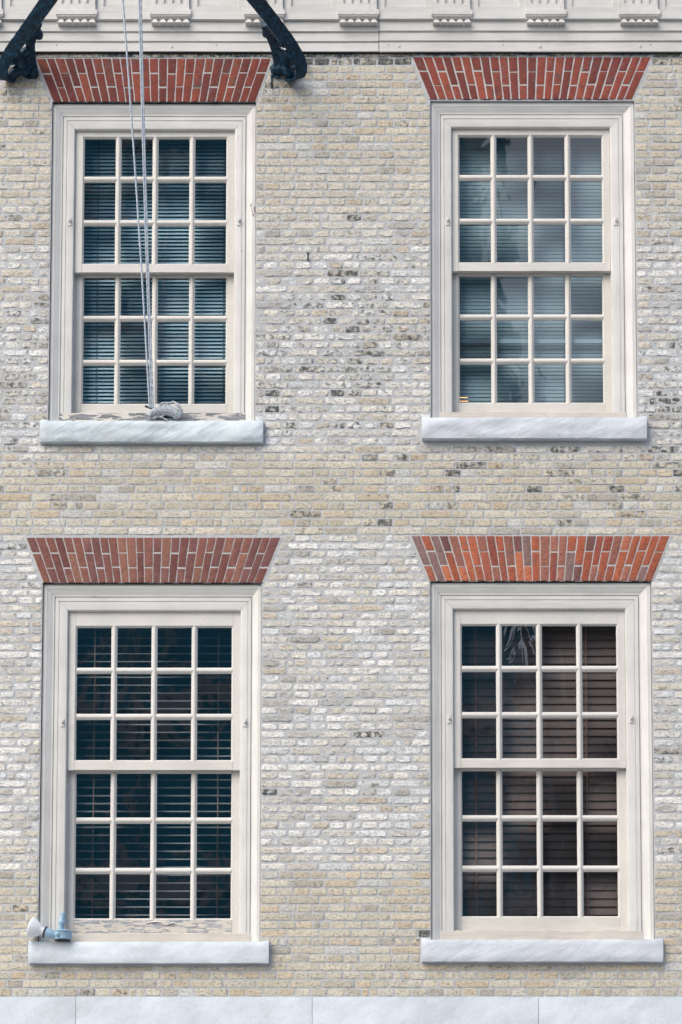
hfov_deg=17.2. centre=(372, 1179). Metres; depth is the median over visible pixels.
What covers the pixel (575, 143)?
venetian blind
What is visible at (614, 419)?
window
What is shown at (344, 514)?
brick building
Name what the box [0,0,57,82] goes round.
iron bracket
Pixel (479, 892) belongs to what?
venetian blind
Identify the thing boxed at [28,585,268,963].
window
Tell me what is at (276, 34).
iron bracket
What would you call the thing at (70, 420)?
window
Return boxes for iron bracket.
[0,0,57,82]
[247,0,306,88]
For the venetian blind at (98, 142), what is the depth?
16.88 m
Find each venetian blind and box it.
[75,628,231,917]
[83,140,226,403]
[459,138,602,402]
[462,627,617,915]
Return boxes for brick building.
[0,0,681,1023]
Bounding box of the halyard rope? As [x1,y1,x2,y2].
[122,0,182,420]
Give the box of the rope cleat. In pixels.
[145,405,182,417]
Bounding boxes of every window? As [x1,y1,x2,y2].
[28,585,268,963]
[40,103,262,444]
[422,103,646,440]
[422,583,662,962]
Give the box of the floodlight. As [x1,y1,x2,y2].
[26,912,71,941]
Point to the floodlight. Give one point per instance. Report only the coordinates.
(35, 928)
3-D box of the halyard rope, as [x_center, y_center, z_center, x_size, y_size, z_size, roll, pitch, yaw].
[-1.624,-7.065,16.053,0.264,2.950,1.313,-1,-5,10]
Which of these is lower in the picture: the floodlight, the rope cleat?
the floodlight
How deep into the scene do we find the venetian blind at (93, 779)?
16.53 m

